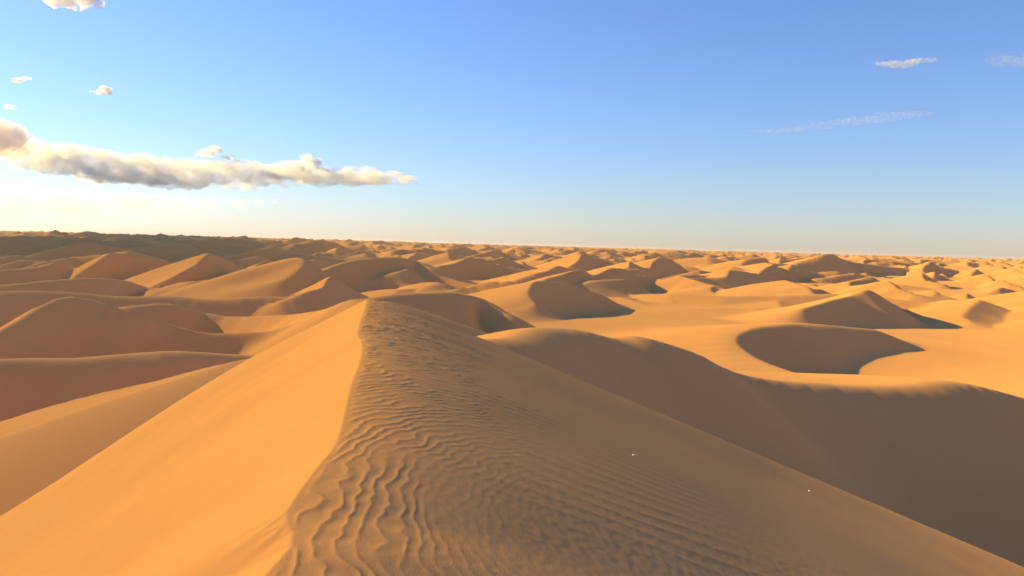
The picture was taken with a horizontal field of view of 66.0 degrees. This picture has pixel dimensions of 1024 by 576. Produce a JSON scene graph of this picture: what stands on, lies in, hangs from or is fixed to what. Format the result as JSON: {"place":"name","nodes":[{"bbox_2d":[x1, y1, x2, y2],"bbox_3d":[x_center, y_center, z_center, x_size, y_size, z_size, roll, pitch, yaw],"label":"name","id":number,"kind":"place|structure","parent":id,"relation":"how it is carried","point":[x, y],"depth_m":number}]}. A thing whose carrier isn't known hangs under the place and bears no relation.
{"place":"outdoors","nodes":[
{"label":"outdoors","id":0,"kind":"place"},
{"bbox_2d":[0,263,74,284],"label":"sand hill","id":1,"kind":"structure","parent":0,"point":[53,271],"depth_m":585.72},
{"bbox_2d":[0,278,154,295],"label":"sand hill","id":2,"kind":"structure","parent":0,"point":[106,287],"depth_m":464.08},
{"bbox_2d":[0,359,247,515],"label":"sand hill","id":3,"kind":"structure","parent":0,"point":[42,449],"depth_m":44.55},
{"bbox_2d":[0,351,254,420],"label":"sand hill","id":4,"kind":"structure","parent":0,"point":[27,385],"depth_m":130.51},
{"bbox_2d":[0,297,286,358],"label":"sand hill","id":5,"kind":"structure","parent":0,"point":[71,327],"depth_m":241.76},
{"bbox_2d":[0,291,289,327],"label":"sand hill","id":6,"kind":"structure","parent":0,"point":[14,305],"depth_m":386.12},
{"bbox_2d":[148,258,333,298],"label":"sand hill","id":7,"kind":"structure","parent":0,"point":[284,277],"depth_m":473.53},
{"bbox_2d":[119,301,487,335],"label":"sand hill","id":8,"kind":"structure","parent":0,"point":[187,318],"depth_m":303.64},
{"bbox_2d":[248,277,368,316],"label":"sand hill","id":9,"kind":"structure","parent":0,"point":[326,293],"depth_m":414.66},
{"bbox_2d":[240,292,535,354],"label":"sand hill","id":10,"kind":"structure","parent":0,"point":[480,314],"depth_m":297.92},
{"bbox_2d":[321,257,477,290],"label":"sand hill","id":11,"kind":"structure","parent":0,"point":[355,275],"depth_m":635.74},
{"bbox_2d":[0,299,1023,575],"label":"sand hill","id":12,"kind":"structure","parent":0,"point":[368,437],"depth_m":8.53},
{"bbox_2d":[0,230,1023,397],"bbox_3d":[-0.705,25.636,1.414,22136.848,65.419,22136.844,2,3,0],"label":"ground","id":13,"kind":"structure","parent":0,"point":[969,312],"depth_m":640.95},
{"bbox_2d":[21,243,143,260],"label":"sand hill","id":14,"kind":"structure","parent":13,"relation":"on","point":[76,250],"depth_m":852.77},
{"bbox_2d":[0,0,1023,259],"label":"sky","id":15,"kind":"structure","parent":0,"point":[858,127]},
{"bbox_2d":[468,281,626,321],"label":"sand hill","id":16,"kind":"structure","parent":0,"point":[537,301],"depth_m":428.93},
{"bbox_2d":[500,268,653,291],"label":"sand hill","id":17,"kind":"structure","parent":0,"point":[572,278],"depth_m":630.01},
{"bbox_2d":[634,257,688,277],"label":"sand hill","id":18,"kind":"structure","parent":0,"point":[662,267],"depth_m":1042.98},
{"bbox_2d":[650,285,733,294],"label":"sand hill","id":19,"kind":"structure","parent":0,"point":[705,290],"depth_m":640.08},
{"bbox_2d":[646,270,772,291],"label":"sand hill","id":20,"kind":"structure","parent":0,"point":[732,278],"depth_m":725.48},
{"bbox_2d":[477,327,1023,566],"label":"sand hill","id":21,"kind":"structure","parent":0,"point":[945,456],"depth_m":90.74},
{"bbox_2d":[601,323,916,373],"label":"sand hill","id":22,"kind":"structure","parent":0,"point":[793,348],"depth_m":286.07},
{"bbox_2d":[725,290,927,328],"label":"sand hill","id":23,"kind":"structure","parent":0,"point":[865,308],"depth_m":422.46},
{"bbox_2d":[782,254,911,275],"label":"sand hill","id":24,"kind":"structure","parent":0,"point":[824,263],"depth_m":1181.18},
{"bbox_2d":[895,284,934,290],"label":"sand hill","id":25,"kind":"structure","parent":0,"point":[907,287],"depth_m":830.34}
]}

